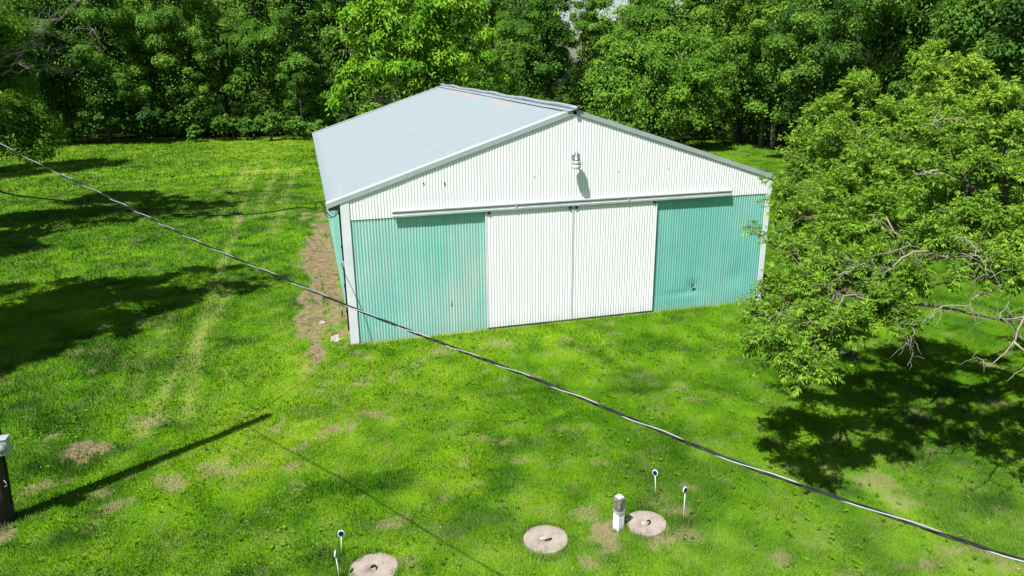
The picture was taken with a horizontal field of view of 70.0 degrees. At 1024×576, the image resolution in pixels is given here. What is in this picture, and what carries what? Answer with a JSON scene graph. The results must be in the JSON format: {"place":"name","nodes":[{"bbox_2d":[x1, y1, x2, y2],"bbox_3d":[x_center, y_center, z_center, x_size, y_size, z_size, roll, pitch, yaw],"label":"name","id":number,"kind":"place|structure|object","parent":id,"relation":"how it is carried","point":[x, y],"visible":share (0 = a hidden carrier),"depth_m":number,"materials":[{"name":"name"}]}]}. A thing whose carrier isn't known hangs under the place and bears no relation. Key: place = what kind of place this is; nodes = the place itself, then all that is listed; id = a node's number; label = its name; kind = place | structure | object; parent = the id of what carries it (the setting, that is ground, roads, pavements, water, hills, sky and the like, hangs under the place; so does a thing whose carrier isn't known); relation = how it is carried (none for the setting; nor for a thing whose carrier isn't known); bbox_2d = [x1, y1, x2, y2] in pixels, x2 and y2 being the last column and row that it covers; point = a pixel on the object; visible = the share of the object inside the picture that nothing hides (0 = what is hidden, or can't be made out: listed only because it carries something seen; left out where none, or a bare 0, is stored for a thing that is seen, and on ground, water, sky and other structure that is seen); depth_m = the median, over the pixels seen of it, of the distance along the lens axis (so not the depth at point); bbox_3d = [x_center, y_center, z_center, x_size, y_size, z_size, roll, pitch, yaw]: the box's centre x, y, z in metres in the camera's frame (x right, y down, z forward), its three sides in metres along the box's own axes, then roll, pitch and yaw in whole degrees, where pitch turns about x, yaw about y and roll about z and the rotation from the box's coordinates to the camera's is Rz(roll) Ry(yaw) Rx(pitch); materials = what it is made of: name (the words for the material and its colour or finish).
{"place":"outdoors","nodes":[
{"label":"outdoors","id":0,"kind":"place"},
{"bbox_2d":[300,217,342,352],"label":"gravel","id":1,"kind":"structure","parent":0,"point":[320,288],"depth_m":23.79,"materials":[{"name":"stone"}]},
{"bbox_2d":[78,0,720,63],"label":"sky","id":2,"kind":"structure","parent":0,"point":[617,2],"materials":[{"name":"white"}]},
{"bbox_2d":[0,64,1023,575],"bbox_3d":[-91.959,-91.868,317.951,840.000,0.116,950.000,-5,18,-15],"label":"ground","id":3,"kind":"structure","parent":0,"point":[326,270],"depth_m":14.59,"materials":[{"name":"green plant"}]},
{"bbox_2d":[0,427,15,527],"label":"utility pole","id":4,"kind":"object","parent":3,"relation":"on","point":[7,512],"visible":0.97,"depth_m":11.68,"materials":[{"name":"black wood"}]},
{"bbox_2d":[0,191,337,217],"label":"drop wire","id":5,"kind":"object","parent":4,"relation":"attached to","point":[170,213],"visible":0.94,"depth_m":13.75,"materials":[{"name":"black rubber"}]},
{"bbox_2d":[0,142,1023,562],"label":"service cable","id":6,"kind":"object","parent":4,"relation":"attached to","point":[926,528],"visible":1,"depth_m":4.94,"materials":[{"name":"rubber"}]},
{"bbox_2d":[2,1,41,138],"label":"woodland tree","id":7,"kind":"object","parent":3,"relation":"on","point":[34,87],"visible":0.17,"depth_m":51.15,"materials":[{"name":"green plant"}]},
{"bbox_2d":[1,0,68,143],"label":"woodland tree","id":8,"kind":"object","parent":3,"relation":"on","point":[44,84],"visible":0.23,"depth_m":62.69,"materials":[{"name":"green plant"}]},
{"bbox_2d":[0,0,105,165],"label":"oak tree","id":9,"kind":"object","parent":3,"relation":"on","point":[21,122],"visible":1,"depth_m":33.58,"materials":[{"name":"green plant"}]},
{"bbox_2d":[15,0,93,110],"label":"woodland tree","id":10,"kind":"object","parent":3,"relation":"on","point":[30,5],"visible":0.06,"depth_m":71.30,"materials":[{"name":"green plant"}]},
{"bbox_2d":[15,0,95,142],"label":"woodland tree","id":11,"kind":"object","parent":3,"relation":"on","point":[65,108],"visible":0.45,"depth_m":64.98,"materials":[{"name":"green plant"}]},
{"bbox_2d":[54,121,76,145],"bbox_3d":[-39.902,-13.638,64.715,2.281,2.194,1.950,-5,18,-15],"label":"leafy shrub","id":12,"kind":"object","parent":3,"relation":"on","point":[69,132],"visible":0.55,"depth_m":64.80,"materials":[{"name":"green plant"}]},
{"bbox_2d":[70,113,100,143],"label":"leafy shrub","id":13,"kind":"object","parent":3,"relation":"on","point":[82,123],"visible":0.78,"depth_m":65.76,"materials":[{"name":"green plant"}]},
{"bbox_2d":[37,0,152,143],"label":"woodland tree","id":14,"kind":"object","parent":3,"relation":"on","point":[106,98],"visible":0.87,"depth_m":63.83,"materials":[{"name":"green plant"}]},
{"bbox_2d":[44,0,153,115],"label":"woodland tree","id":15,"kind":"object","parent":3,"relation":"on","point":[83,68],"visible":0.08,"depth_m":72.64,"materials":[{"name":"green plant"}]},
{"bbox_2d":[79,0,196,136],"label":"woodland tree","id":16,"kind":"object","parent":3,"relation":"on","point":[138,68],"visible":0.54,"depth_m":67.00,"materials":[{"name":"green plant"}]},
{"bbox_2d":[119,101,175,142],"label":"round bush","id":17,"kind":"object","parent":3,"relation":"on","point":[148,112],"visible":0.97,"depth_m":65.87,"materials":[{"name":"green plant"}]},
{"bbox_2d":[99,0,195,129],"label":"woodland tree","id":18,"kind":"object","parent":3,"relation":"on","point":[121,6],"visible":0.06,"depth_m":76.66,"materials":[{"name":"green plant"}]},
{"bbox_2d":[129,0,231,138],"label":"woodland tree","id":19,"kind":"object","parent":3,"relation":"on","point":[159,40],"visible":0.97,"depth_m":66.58,"materials":[{"name":"green plant"}]},
{"bbox_2d":[186,124,202,141],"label":"leafy shrub","id":20,"kind":"object","parent":3,"relation":"on","point":[194,131],"visible":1,"depth_m":66.52,"materials":[{"name":"green plant"}]},
{"bbox_2d":[162,0,237,111],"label":"woodland tree","id":21,"kind":"object","parent":3,"relation":"on","point":[215,63],"visible":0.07,"depth_m":80.65,"materials":[{"name":"green plant"}]},
{"bbox_2d":[165,0,275,134],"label":"woodland tree","id":22,"kind":"object","parent":3,"relation":"on","point":[219,78],"visible":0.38,"depth_m":69.76,"materials":[{"name":"green plant"}]},
{"bbox_2d":[210,110,236,140],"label":"leafy shrub","id":23,"kind":"object","parent":3,"relation":"on","point":[221,119],"visible":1,"depth_m":67.11,"materials":[{"name":"green plant"}]},
{"bbox_2d":[234,117,257,138],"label":"leafy shrub","id":24,"kind":"object","parent":3,"relation":"on","point":[245,122],"visible":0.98,"depth_m":67.71,"materials":[{"name":"green plant"}]},
{"bbox_2d":[207,0,286,104],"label":"woodland tree","id":25,"kind":"object","parent":3,"relation":"on","point":[236,13],"visible":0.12,"depth_m":81.92,"materials":[{"name":"green plant"}]},
{"bbox_2d":[219,0,296,136],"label":"woodland tree","id":26,"kind":"object","parent":3,"relation":"on","point":[255,29],"visible":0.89,"depth_m":67.50,"materials":[{"name":"green plant"}]},
{"bbox_2d":[252,109,283,139],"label":"leafy shrub","id":27,"kind":"object","parent":3,"relation":"on","point":[270,116],"visible":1,"depth_m":67.02,"materials":[{"name":"green plant"}]},
{"bbox_2d":[281,116,305,139],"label":"leafy shrub","id":28,"kind":"object","parent":3,"relation":"on","point":[295,124],"visible":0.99,"depth_m":67.36,"materials":[{"name":"green plant"}]},
{"bbox_2d":[250,0,342,102],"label":"woodland tree","id":29,"kind":"object","parent":3,"relation":"on","point":[321,60],"visible":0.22,"depth_m":82.28,"materials":[{"name":"green plant"}]},
{"bbox_2d":[265,0,330,137],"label":"woodland tree","id":30,"kind":"object","parent":3,"relation":"on","point":[294,60],"visible":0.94,"depth_m":67.18,"materials":[{"name":"green plant"}]},
{"bbox_2d":[302,119,326,138],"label":"leafy shrub","id":31,"kind":"object","parent":3,"relation":"on","point":[310,127],"visible":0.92,"depth_m":67.46,"materials":[{"name":"green plant"}]},
{"bbox_2d":[330,334,340,342],"bbox_3d":[-4.726,1.350,19.572,0.289,0.085,0.582,-5,18,-15],"label":"flat stone","id":32,"kind":"object","parent":3,"relation":"on","point":[336,338],"visible":1,"depth_m":19.48,"materials":[{"name":"white stone"}]},
{"bbox_2d":[334,550,338,574],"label":"marker stake","id":33,"kind":"object","parent":3,"relation":"on","point":[335,553],"visible":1,"depth_m":10.32,"materials":[{"name":"white plastic"}]},
{"bbox_2d":[338,530,343,552],"bbox_3d":[-2.539,3.836,10.919,0.098,0.507,0.021,-4,18,-12],"label":"marker stake","id":34,"kind":"object","parent":3,"relation":"on","point":[340,533],"visible":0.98,"depth_m":10.86,"materials":[{"name":"white plastic"}]},
{"bbox_2d":[300,0,383,118],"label":"woodland tree","id":35,"kind":"object","parent":3,"relation":"on","point":[329,9],"visible":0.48,"depth_m":81.73,"materials":[{"name":"green plant"}]},
{"bbox_2d":[348,553,398,575],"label":"concrete lid","id":36,"kind":"object","parent":3,"relation":"on","point":[375,564],"visible":0.98,"depth_m":10.72,"materials":[{"name":"beige concrete"}]},
{"bbox_2d":[364,5,434,104],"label":"woodland tree","id":37,"kind":"object","parent":3,"relation":"on","point":[407,90],"visible":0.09,"depth_m":82.47,"materials":[{"name":"green plant"}]},
{"bbox_2d":[323,0,511,121],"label":"walnut tree","id":38,"kind":"object","parent":3,"relation":"on","point":[384,30],"visible":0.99,"depth_m":47.05,"materials":[{"name":"green plant"}]},
{"bbox_2d":[4,78,875,140],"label":"undergrowth","id":39,"kind":"object","parent":3,"relation":"on","point":[241,114],"visible":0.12,"depth_m":70.87,"materials":[{"name":"green plant"}]},
{"bbox_2d":[399,3,491,91],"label":"woodland tree","id":40,"kind":"object","parent":3,"relation":"on","point":[437,80],"visible":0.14,"depth_m":83.82,"materials":[{"name":"green plant"}]},
{"bbox_2d":[9,0,884,110],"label":"woodland","id":41,"kind":"object","parent":3,"relation":"on","point":[601,20],"visible":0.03,"depth_m":92.47,"materials":[{"name":"green plant"}]},
{"bbox_2d":[446,0,534,94],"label":"woodland tree","id":42,"kind":"object","parent":3,"relation":"on","point":[483,69],"visible":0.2,"depth_m":75.97,"materials":[{"name":"green plant"}]},
{"bbox_2d":[484,0,576,100],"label":"woodland tree","id":43,"kind":"object","parent":3,"relation":"on","point":[509,25],"visible":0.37,"depth_m":67.42,"materials":[{"name":"green plant"}]},
{"bbox_2d":[312,83,773,343],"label":"metal barn","id":44,"kind":"structure","parent":3,"relation":"on","point":[460,209],"depth_m":19.98,"materials":[{"name":"metal"}]},
{"bbox_2d":[485,206,572,327],"bbox_3d":[0.484,-0.589,19.937,2.443,3.310,0.062,-5,18,-15],"label":"sliding door","id":45,"kind":"structure","parent":44,"relation":"in","point":[529,251],"depth_m":19.93,"materials":[{"name":"metal"}]},
{"bbox_2d":[571,201,657,318],"bbox_3d":[2.877,-0.812,20.570,2.493,3.310,0.062,-5,18,-15],"label":"sliding door","id":46,"kind":"structure","parent":44,"relation":"in","point":[613,245],"depth_m":20.57,"materials":[{"name":"metal"}]},
{"bbox_2d":[523,525,567,555],"bbox_3d":[0.529,3.902,11.300,0.692,0.161,0.690,-5,18,-15],"label":"concrete lid","id":47,"kind":"object","parent":3,"relation":"on","point":[541,537],"visible":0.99,"depth_m":11.26,"materials":[{"name":"beige concrete"}]},
{"bbox_2d":[510,0,582,103],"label":"woodland tree","id":48,"kind":"object","parent":3,"relation":"on","point":[549,70],"visible":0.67,"depth_m":61.92,"materials":[{"name":"green plant"}]},
{"bbox_2d":[560,0,605,113],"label":"woodland tree","id":49,"kind":"object","parent":3,"relation":"on","point":[586,20],"visible":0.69,"depth_m":67.52,"materials":[{"name":"green plant"}]},
{"bbox_2d":[613,494,625,530],"bbox_3d":[1.685,3.549,11.518,0.148,0.617,0.148,-13,21,-34],"label":"pump post","id":50,"kind":"object","parent":3,"relation":"on","point":[619,501],"visible":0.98,"depth_m":11.45,"materials":[{"name":"white plastic"}]},
{"bbox_2d":[587,0,669,122],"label":"woodland tree","id":51,"kind":"object","parent":3,"relation":"on","point":[603,4],"visible":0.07,"depth_m":75.39,"materials":[{"name":"green plant"}]},
{"bbox_2d":[625,511,665,537],"bbox_3d":[2.144,3.771,11.678,0.650,0.156,0.651,-5,18,-15],"label":"concrete lid","id":52,"kind":"object","parent":3,"relation":"on","point":[651,523],"visible":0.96,"depth_m":11.63,"materials":[{"name":"beige concrete"}]},
{"bbox_2d":[569,15,735,142],"bbox_3d":[11.079,-15.735,56.742,13.427,10.335,10.166,-5,18,-15],"label":"maple tree","id":53,"kind":"object","parent":3,"relation":"on","point":[693,79],"visible":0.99,"depth_m":54.76,"materials":[{"name":"green plant"}]},
{"bbox_2d":[652,470,657,493],"bbox_3d":[2.403,3.315,12.311,0.098,0.576,0.035,11,21,31],"label":"marker stake","id":54,"kind":"object","parent":3,"relation":"on","point":[655,473],"visible":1,"depth_m":12.24,"materials":[{"name":"white plastic"}]},
{"bbox_2d":[606,0,735,111],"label":"woodland tree","id":55,"kind":"object","parent":3,"relation":"on","point":[636,14],"visible":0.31,"depth_m":71.27,"materials":[{"name":"green plant"}]},
{"bbox_2d":[683,487,687,519],"bbox_3d":[2.730,3.467,11.599,0.098,0.706,0.020,-13,21,-34],"label":"marker stake","id":56,"kind":"object","parent":3,"relation":"on","point":[685,489],"visible":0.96,"depth_m":11.53,"materials":[{"name":"white plastic"}]},
{"bbox_2d":[687,126,712,147],"bbox_3d":[15.230,-12.226,59.165,2.010,1.840,2.105,-5,18,-15],"label":"leafy shrub","id":57,"kind":"object","parent":3,"relation":"on","point":[702,132],"visible":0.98,"depth_m":58.75,"materials":[{"name":"green plant"}]},
{"bbox_2d":[671,0,750,125],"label":"woodland tree","id":58,"kind":"object","parent":3,"relation":"on","point":[714,2],"visible":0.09,"depth_m":72.41,"materials":[{"name":"green plant"}]},
{"bbox_2d":[712,120,737,143],"bbox_3d":[17.464,-12.942,60.781,2.134,2.206,2.002,12,22,35],"label":"leafy shrub","id":59,"kind":"object","parent":3,"relation":"on","point":[723,129],"visible":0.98,"depth_m":60.36,"materials":[{"name":"green plant"}]},
{"bbox_2d":[683,0,801,143],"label":"woodland tree","id":60,"kind":"object","parent":3,"relation":"on","point":[730,13],"visible":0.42,"depth_m":60.10,"materials":[{"name":"green plant"}]},
{"bbox_2d":[715,0,784,106],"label":"woodland tree","id":61,"kind":"object","parent":3,"relation":"on","point":[738,52],"visible":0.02,"depth_m":71.34,"materials":[{"name":"green plant"}]},
{"bbox_2d":[743,113,777,136],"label":"leafy shrub","id":62,"kind":"object","parent":3,"relation":"on","point":[754,131],"visible":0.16,"depth_m":66.18,"materials":[{"name":"green plant"}]},
{"bbox_2d":[743,88,782,135],"bbox_3d":[22.127,-15.721,64.561,4.536,5.136,4.668,-5,18,-15],"label":"leafy shrub","id":63,"kind":"object","parent":3,"relation":"on","point":[747,119],"visible":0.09,"depth_m":64.30,"materials":[{"name":"green plant"}]},
{"bbox_2d":[758,31,772,146],"bbox_3d":[20.347,-15.832,58.652,0.432,9.209,0.404,8,19,25],"label":"bare trunk","id":64,"kind":"object","parent":3,"relation":"on","point":[761,135],"visible":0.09,"depth_m":59.48,"materials":[{"name":"brown plant"}]},
{"bbox_2d":[710,0,851,149],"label":"woodland tree","id":65,"kind":"object","parent":3,"relation":"on","point":[742,40],"visible":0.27,"depth_m":56.25,"materials":[{"name":"green plant"}]},
{"bbox_2d":[747,11,852,133],"bbox_3d":[25.556,-21.527,64.001,10.581,16.923,11.167,7,19,24],"label":"woodland tree","id":66,"kind":"object","parent":3,"relation":"on","point":[788,91],"depth_m":64.36,"materials":[{"name":"green plant"}]},
{"bbox_2d":[756,0,881,151],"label":"woodland tree","id":67,"kind":"object","parent":3,"relation":"on","point":[785,66],"visible":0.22,"depth_m":50.76,"materials":[{"name":"green plant"}]},
{"bbox_2d":[803,39,870,123],"bbox_3d":[28.049,-22.227,58.866,9.576,21.324,9.032,-1,18,-2],"label":"woodland tree","id":68,"kind":"object","parent":3,"relation":"on","point":[856,99],"visible":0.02,"depth_m":59.54,"materials":[{"name":"green plant"}]},
{"bbox_2d":[752,0,954,163],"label":"woodland tree","id":69,"kind":"object","parent":3,"relation":"on","point":[779,45],"visible":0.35,"depth_m":46.61,"materials":[{"name":"green plant"}]},
{"bbox_2d":[733,37,1023,396],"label":"boxelder tree","id":70,"kind":"object","parent":3,"relation":"on","point":[971,220],"visible":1,"depth_m":12.46,"materials":[{"name":"green plant"}]},
{"bbox_2d":[804,0,973,172],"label":"woodland tree","id":71,"kind":"object","parent":3,"relation":"on","point":[833,46],"visible":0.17,"depth_m":41.65,"materials":[{"name":"green plant"}]},
{"bbox_2d":[846,0,1022,176],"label":"woodland tree","id":72,"kind":"object","parent":3,"relation":"on","point":[896,69],"visible":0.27,"depth_m":38.80,"materials":[{"name":"green plant"}]},
{"bbox_2d":[884,0,1023,204],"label":"woodland tree","id":73,"kind":"object","parent":3,"relation":"on","point":[897,84],"visible":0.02,"depth_m":34.81,"materials":[{"name":"green plant"}]},
{"bbox_2d":[920,0,1023,222],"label":"woodland tree","id":74,"kind":"object","parent":3,"relation":"on","point":[966,18],"visible":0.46,"depth_m":29.15,"materials":[{"name":"green plant"}]},
{"bbox_2d":[972,0,1023,206],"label":"woodland tree","id":75,"kind":"object","parent":3,"relation":"on","point":[1007,6],"visible":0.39,"depth_m":26.93,"materials":[{"name":"green plant"}]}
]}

